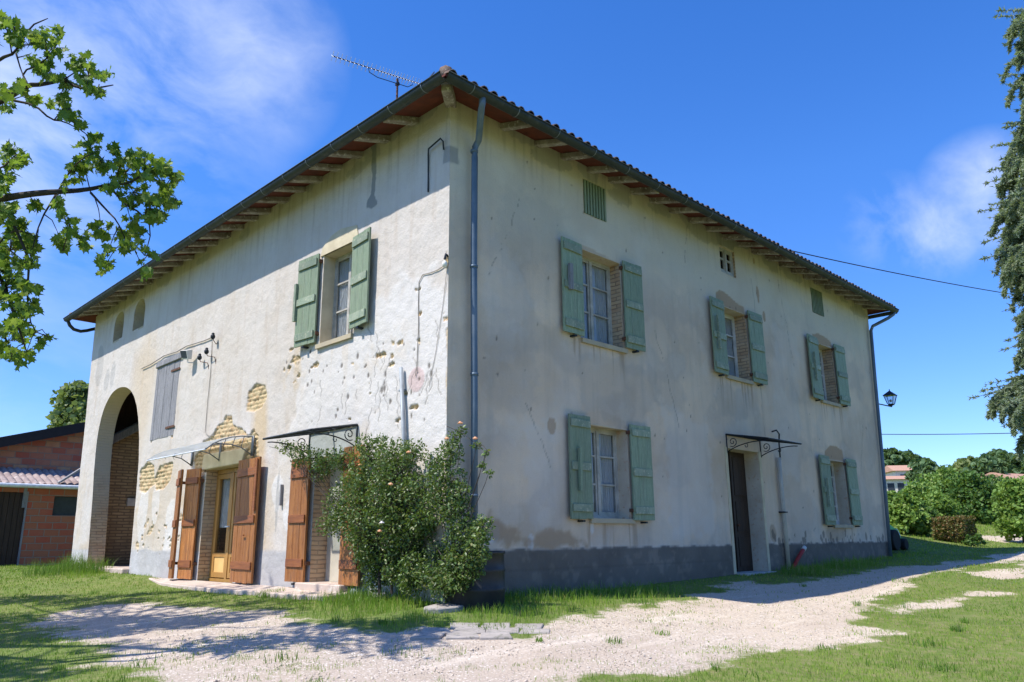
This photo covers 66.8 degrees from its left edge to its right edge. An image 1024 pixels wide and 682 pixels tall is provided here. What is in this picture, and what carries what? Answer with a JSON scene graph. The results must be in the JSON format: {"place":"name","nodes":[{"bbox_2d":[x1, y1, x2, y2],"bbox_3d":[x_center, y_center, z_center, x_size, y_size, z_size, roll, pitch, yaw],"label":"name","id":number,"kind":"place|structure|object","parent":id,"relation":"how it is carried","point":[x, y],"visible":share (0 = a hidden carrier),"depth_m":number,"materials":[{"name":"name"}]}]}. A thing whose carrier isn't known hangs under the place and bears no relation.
{"place":"outdoors","nodes":[
{"label":"outdoors","id":0,"kind":"place"},
{"bbox_2d":[410,623,549,639],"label":"paving","id":1,"kind":"structure","parent":0,"point":[465,631],"depth_m":8.27,"materials":[{"name":"grey stone"}]},
{"bbox_2d":[0,519,1023,681],"bbox_3d":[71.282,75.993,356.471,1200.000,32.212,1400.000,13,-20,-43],"label":"ground","id":2,"kind":"structure","parent":0,"point":[26,635],"depth_m":9.63,"materials":[{"name":"green plant"}]},
{"bbox_2d":[0,422,84,566],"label":"outbuilding","id":3,"kind":"structure","parent":2,"relation":"on","point":[39,476],"depth_m":27.59,"materials":[{"name":"brick"}]},
{"bbox_2d":[0,492,23,565],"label":"door","id":4,"kind":"structure","parent":3,"relation":"in","point":[11,512],"depth_m":26.56,"materials":[{"name":"brown wood"}]},
{"bbox_2d":[52,496,76,515],"bbox_3d":[-15.963,5.964,28.004,1.120,0.670,0.040,13,-20,-43],"label":"window","id":5,"kind":"structure","parent":3,"relation":"in","point":[63,506],"depth_m":27.88,"materials":[{"name":"glass"}]},
{"bbox_2d":[45,379,88,428],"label":"tree","id":6,"kind":"object","parent":2,"relation":"on","point":[70,404],"visible":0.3,"depth_m":41.05,"materials":[{"name":"green plant"}]},
{"bbox_2d":[0,9,184,371],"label":"maple tree","id":7,"kind":"object","parent":2,"relation":"on","point":[22,312],"visible":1,"depth_m":8.04,"materials":[{"name":"green plant"}]},
{"bbox_2d":[149,578,346,600],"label":"terrace","id":8,"kind":"structure","parent":2,"relation":"on","point":[219,587],"depth_m":13.64,"materials":[{"name":"beige concrete"}]},
{"bbox_2d":[269,421,495,601],"bbox_3d":[-2.314,2.475,11.561,0.996,2.510,5.805,13,-20,-43],"label":"rose bush","id":9,"kind":"object","parent":2,"relation":"on","point":[379,555],"visible":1,"depth_m":10.68,"materials":[{"name":"green plant"}]},
{"bbox_2d":[424,603,463,613],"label":"stone slab","id":10,"kind":"structure","parent":2,"relation":"on","point":[448,607],"depth_m":9.63,"materials":[{"name":"grey stone"}]},
{"bbox_2d":[447,551,505,610],"bbox_3d":[-0.470,3.166,10.200,0.780,0.780,0.780,13,-20,-43],"label":"plinth","id":11,"kind":"object","parent":2,"relation":"on","point":[488,587],"visible":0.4,"depth_m":9.89,"materials":[{"name":"grey concrete"}]},
{"bbox_2d":[63,65,898,602],"bbox_3d":[-0.925,1.578,22.802,17.871,10.640,17.949,13,-20,-43],"label":"farmhouse","id":12,"kind":"object","parent":2,"relation":"on","point":[623,349],"visible":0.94,"depth_m":14.59,"materials":[{"name":"paint"}]},
{"bbox_2d":[141,337,210,368],"bbox_3d":[-8.132,0.294,18.670,0.022,0.117,4.112,13,-20,-43],"label":"wall cable","id":13,"kind":"object","parent":12,"relation":"attached to","point":[176,351],"depth_m":18.55,"materials":[{"name":"grey plastic"}]},
{"bbox_2d":[180,349,194,362],"bbox_3d":[-7.397,0.347,17.733,0.328,0.328,0.240,13,-20,-43],"label":"flood light","id":14,"kind":"object","parent":12,"relation":"attached to","point":[186,354],"visible":1,"depth_m":17.65,"materials":[{"name":"white paint"}]},
{"bbox_2d":[146,435,254,465],"bbox_3d":[-6.336,2.205,15.676,0.962,0.390,2.850,13,-20,-43],"label":"door canopy","id":15,"kind":"object","parent":12,"relation":"attached to","point":[191,449],"visible":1,"depth_m":15.27,"materials":[{"name":"grey"}]},
{"bbox_2d":[197,353,208,369],"bbox_3d":[-6.869,0.461,17.252,0.357,0.417,0.099,-9,-16,29],"label":"insulator","id":16,"kind":"object","parent":12,"relation":"attached to","point":[199,356],"visible":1,"depth_m":17.31,"materials":[{"name":"ceramic"}]},
{"bbox_2d":[205,349,214,435],"bbox_3d":[-6.460,0.995,16.784,0.014,2.162,0.562,13,-20,-43],"label":"wall cable","id":17,"kind":"object","parent":12,"relation":"attached to","point":[208,396],"depth_m":16.89,"materials":[{"name":"grey plastic"}]},
{"bbox_2d":[204,348,215,362],"bbox_3d":[-6.628,0.327,17.035,0.357,0.417,0.099,-9,-16,29],"label":"insulator","id":18,"kind":"object","parent":12,"relation":"attached to","point":[206,350],"visible":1,"depth_m":17.09,"materials":[{"name":"ceramic"}]},
{"bbox_2d":[210,333,217,343],"bbox_3d":[-6.531,-0.053,17.035,0.174,0.264,0.099,13,-20,-43],"label":"insulator","id":19,"kind":"object","parent":12,"relation":"attached to","point":[212,336],"visible":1,"depth_m":16.99,"materials":[{"name":"ceramic"}]},
{"bbox_2d":[208,467,237,582],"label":"door","id":20,"kind":"structure","parent":12,"relation":"in","point":[225,500],"depth_m":15.99,"materials":[{"name":"yellow glass"}]},
{"bbox_2d":[279,484,283,505],"bbox_3d":[-4.142,2.763,13.925,0.050,0.370,0.040,13,-20,-43],"label":"wall bar","id":21,"kind":"object","parent":12,"relation":"attached to","point":[281,495],"depth_m":13.91,"materials":[{"name":"grey metal"}]},
{"bbox_2d":[263,423,357,453],"bbox_3d":[-3.338,1.603,12.771,0.877,0.410,1.554,13,-20,-43],"label":"door canopy","id":22,"kind":"object","parent":12,"relation":"attached to","point":[309,432],"visible":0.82,"depth_m":12.58,"materials":[{"name":"metal"}]},
{"bbox_2d":[315,251,352,349],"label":"window","id":23,"kind":"structure","parent":12,"relation":"in","point":[343,264],"depth_m":14.15,"materials":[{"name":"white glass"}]},
{"bbox_2d":[325,459,342,581],"bbox_3d":[-2.968,3.012,13.149,0.040,2.040,0.470,13,-20,-43],"label":"door","id":24,"kind":"structure","parent":12,"relation":"in","point":[333,546],"depth_m":13.05,"materials":[{"name":"white wood"}]},
{"bbox_2d":[331,52,434,98],"bbox_3d":[-2.582,-4.603,15.586,2.170,2.475,0.400,9,-17,-34],"label":"tv antenna","id":25,"kind":"object","parent":12,"relation":"attached to","point":[397,83],"visible":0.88,"depth_m":15.90,"materials":[{"name":"metal"}]},
{"bbox_2d":[398,367,406,596],"bbox_3d":[-1.620,2.028,11.462,0.102,3.370,0.261,13,-20,-43],"label":"conduit","id":26,"kind":"object","parent":12,"relation":"attached to","point":[401,390],"visible":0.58,"depth_m":11.70,"materials":[{"name":"grey metal"}]},
{"bbox_2d":[415,266,442,375],"bbox_3d":[-1.225,-0.310,11.665,0.014,1.607,0.700,13,-20,-43],"label":"wall cable","id":27,"kind":"object","parent":12,"relation":"attached to","point":[418,313],"depth_m":11.86,"materials":[{"name":"grey plastic"}]},
{"bbox_2d":[427,138,444,191],"bbox_3d":[-1.211,-2.778,12.206,0.087,0.784,0.428,13,-20,-43],"label":"iron rod","id":28,"kind":"object","parent":12,"relation":"attached to","point":[433,144],"visible":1,"depth_m":12.31,"materials":[{"name":"black metal"}]},
{"bbox_2d":[429,263,447,383],"bbox_3d":[-1.091,-0.250,11.515,0.013,1.802,0.408,13,-19,-42],"label":"wall cable","id":29,"kind":"object","parent":12,"relation":"attached to","point":[440,321],"depth_m":11.49,"materials":[{"name":"grey plastic"}]},
{"bbox_2d":[442,253,447,267],"bbox_3d":[-0.982,-1.200,11.630,0.144,0.234,0.080,13,-20,-43],"label":"bare bulb","id":30,"kind":"object","parent":12,"relation":"attached to","point":[444,263],"visible":1,"depth_m":11.57,"materials":[{"name":"glass"}]},
{"bbox_2d":[581,257,627,353],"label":"window","id":31,"kind":"structure","parent":12,"relation":"in","point":[596,276],"depth_m":14.49,"materials":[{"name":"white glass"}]},
{"bbox_2d":[589,428,635,523],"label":"window","id":32,"kind":"structure","parent":12,"relation":"in","point":[603,442],"depth_m":13.73,"materials":[{"name":"white glass"}]},
{"bbox_2d":[719,247,733,276],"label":"window","id":33,"kind":"structure","parent":12,"relation":"in","point":[725,262],"depth_m":17.99,"materials":[{"name":"beige glass"}]},
{"bbox_2d":[724,314,754,384],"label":"window","id":34,"kind":"structure","parent":12,"relation":"in","point":[729,325],"depth_m":17.87,"materials":[{"name":"white paint"}]},
{"bbox_2d":[728,451,752,571],"bbox_3d":[4.761,3.646,16.665,1.320,2.540,0.150,13,-20,-43],"label":"door","id":35,"kind":"structure","parent":12,"relation":"in","point":[739,501],"depth_m":16.84,"materials":[{"name":"wood"}]},
{"bbox_2d":[725,433,801,457],"bbox_3d":[5.360,2.187,16.489,1.514,0.410,0.969,13,-20,-43],"label":"door canopy","id":36,"kind":"object","parent":12,"relation":"attached to","point":[759,439],"visible":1,"depth_m":16.31,"materials":[{"name":"metal"}]},
{"bbox_2d":[819,350,840,406],"bbox_3d":[8.268,0.930,20.712,1.120,1.615,0.395,13,-20,-43],"label":"window","id":37,"kind":"structure","parent":12,"relation":"in","point":[824,401],"depth_m":21.06,"materials":[{"name":"white paint"}]},
{"bbox_2d":[830,463,853,527],"bbox_3d":[8.241,3.931,19.891,1.130,1.675,0.395,13,-20,-43],"label":"window","id":38,"kind":"structure","parent":12,"relation":"in","point":[838,525],"depth_m":20.24,"materials":[{"name":"white paint"}]},
{"bbox_2d":[879,389,897,406],"bbox_3d":[11.167,1.665,23.281,1.322,0.576,0.339,13,-20,-43],"label":"wall lantern","id":39,"kind":"object","parent":12,"relation":"attached to","point":[889,393],"depth_m":23.58,"materials":[{"name":"metal"}]},
{"bbox_2d":[792,250,1011,294],"bbox_3d":[13.328,-1.854,23.690,14.958,1.057,0.025,9,-17,-32],"label":"power line","id":40,"kind":"object","parent":12,"relation":"attached to","point":[892,272],"visible":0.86,"depth_m":22.02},
{"bbox_2d":[792,546,806,567],"bbox_3d":[6.437,4.921,17.436,0.642,0.623,0.129,9,-17,-33],"label":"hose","id":41,"kind":"object","parent":2,"relation":"on","point":[799,555],"visible":0.78,"depth_m":17.43,"materials":[{"name":"plastic"}]},
{"bbox_2d":[887,490,896,503],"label":"shrub","id":42,"kind":"object","parent":2,"relation":"on","point":[890,494],"visible":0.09,"depth_m":29.77,"materials":[{"name":"green plant"}]},
{"bbox_2d":[883,447,908,466],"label":"hill tree","id":43,"kind":"object","parent":2,"relation":"on","point":[893,456],"visible":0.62,"depth_m":145.67,"materials":[{"name":"green plant"}]},
{"bbox_2d":[886,476,908,491],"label":"hill house","id":44,"kind":"structure","parent":2,"relation":"on","point":[895,483],"depth_m":121.44,"materials":[{"name":"white paint"}]},
{"bbox_2d":[887,483,894,490],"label":"window","id":45,"kind":"structure","parent":44,"relation":"in","point":[890,485],"depth_m":121.36,"materials":[{"name":"grey glass"}]},
{"bbox_2d":[897,483,903,490],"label":"window","id":46,"kind":"structure","parent":44,"relation":"in","point":[900,485],"depth_m":121.22,"materials":[{"name":"grey glass"}]},
{"bbox_2d":[890,525,908,549],"bbox_3d":[11.253,5.861,23.352,1.343,0.834,0.880,13,-20,-43],"label":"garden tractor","id":47,"kind":"object","parent":2,"relation":"on","point":[898,542],"visible":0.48,"depth_m":22.84,"materials":[{"name":"green rubber"}]},
{"bbox_2d":[885,465,924,482],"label":"hill house","id":48,"kind":"structure","parent":2,"relation":"on","point":[897,470],"depth_m":130.79,"materials":[{"name":"tile"}]},
{"bbox_2d":[888,490,931,534],"bbox_3d":[13.786,6.067,27.106,1.594,1.686,1.518,0,-14,0],"label":"shrub","id":49,"kind":"object","parent":2,"relation":"on","point":[907,513],"visible":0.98,"depth_m":26.68,"materials":[{"name":"green plant"}]},
{"bbox_2d":[903,449,921,463],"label":"hill tree","id":50,"kind":"object","parent":2,"relation":"on","point":[909,455],"visible":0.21,"depth_m":153.44,"materials":[{"name":"green plant"}]},
{"bbox_2d":[902,479,941,500],"bbox_3d":[17.375,6.824,32.972,2.500,1.896,2.185,13,-20,-43],"label":"shrub","id":51,"kind":"object","parent":2,"relation":"on","point":[918,490],"visible":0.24,"depth_m":32.81,"materials":[{"name":"green plant"}]},
{"bbox_2d":[904,457,946,481],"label":"hill tree","id":52,"kind":"object","parent":2,"relation":"on","point":[924,465],"visible":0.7,"depth_m":112.45,"materials":[{"name":"green plant"}]},
{"bbox_2d":[918,499,938,526],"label":"shrub","id":53,"kind":"object","parent":2,"relation":"on","point":[930,511],"visible":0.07,"depth_m":28.41,"materials":[{"name":"green plant"}]},
{"bbox_2d":[915,464,960,494],"bbox_3d":[20.099,7.074,36.185,3.504,2.624,3.206,13,-20,-43],"label":"shrub","id":54,"kind":"object","parent":2,"relation":"on","point":[932,479],"visible":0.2,"depth_m":35.74,"materials":[{"name":"green plant"}]},
{"bbox_2d":[922,490,961,526],"bbox_3d":[16.537,6.617,30.193,2.167,1.616,1.782,13,-20,-43],"label":"shrub","id":55,"kind":"object","parent":2,"relation":"on","point":[940,503],"visible":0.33,"depth_m":29.69,"materials":[{"name":"green plant"}]},
{"bbox_2d":[930,515,977,541],"bbox_3d":[14.898,6.400,26.102,1.592,1.087,1.108,13,-20,-43],"label":"clipped hedge","id":56,"kind":"object","parent":2,"relation":"on","point":[942,526],"visible":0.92,"depth_m":25.79,"materials":[{"name":"brown plant"}]},
{"bbox_2d":[952,455,973,471],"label":"hill tree","id":57,"kind":"object","parent":2,"relation":"on","point":[961,462],"visible":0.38,"depth_m":144.62,"materials":[{"name":"green plant"}]},
{"bbox_2d":[943,467,1000,521],"bbox_3d":[20.098,6.822,33.943,2.844,2.556,3.214,-4,-15,12],"label":"shrub","id":58,"kind":"object","parent":2,"relation":"on","point":[970,492],"visible":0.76,"depth_m":33.33,"materials":[{"name":"green plant"}]},
{"bbox_2d":[961,533,986,545],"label":"shrub","id":59,"kind":"object","parent":2,"relation":"on","point":[971,540],"visible":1,"depth_m":25.03,"materials":[{"name":"green plant"}]},
{"bbox_2d":[958,453,1008,474],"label":"hill tree","id":60,"kind":"object","parent":2,"relation":"on","point":[984,463],"visible":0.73,"depth_m":99.83,"materials":[{"name":"green plant"}]},
{"bbox_2d":[968,6,1023,461],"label":"cedar tree","id":61,"kind":"object","parent":2,"relation":"on","point":[1009,255],"visible":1,"depth_m":11.13,"materials":[{"name":"green plant"}]},
{"bbox_2d":[986,474,1005,519],"bbox_3d":[22.356,7.337,35.995,2.794,2.334,2.552,13,-20,-43],"label":"shrub","id":62,"kind":"object","parent":2,"relation":"on","point":[995,477],"visible":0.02,"depth_m":35.88,"materials":[{"name":"green plant"}]},
{"bbox_2d":[986,448,1020,473],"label":"hill tree","id":63,"kind":"object","parent":2,"relation":"on","point":[1000,453],"visible":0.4,"depth_m":124.44,"materials":[{"name":"green plant"}]},
{"bbox_2d":[985,472,1023,479],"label":"hill house","id":64,"kind":"structure","parent":2,"relation":"on","point":[1012,475],"depth_m":98.27,"materials":[{"name":"tile"}]},
{"bbox_2d":[987,475,1023,542],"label":"shrub","id":65,"kind":"object","parent":2,"relation":"on","point":[1008,495],"visible":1,"depth_m":26.93,"materials":[{"name":"green plant"}]},
{"bbox_2d":[1007,453,1023,473],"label":"hill tree","id":66,"kind":"object","parent":2,"relation":"on","point":[1017,470],"visible":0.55,"depth_m":123.03,"materials":[{"name":"green plant"}]},
{"bbox_2d":[0,0,1023,466],"label":"sky","id":67,"kind":"structure","parent":0,"point":[859,132],"materials":[{"name":"blue"}]},
{"bbox_2d":[22,534,1023,681],"bbox_3d":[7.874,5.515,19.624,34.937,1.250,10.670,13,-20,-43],"label":"gravel path","id":68,"kind":"structure","parent":0,"point":[586,631],"depth_m":8.44,"materials":[{"name":"beige gravel"}]},
{"bbox_2d":[882,433,1010,434],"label":"power line","id":69,"kind":"object","parent":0,"point":[943,434],"visible":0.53,"depth_m":60.39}
]}

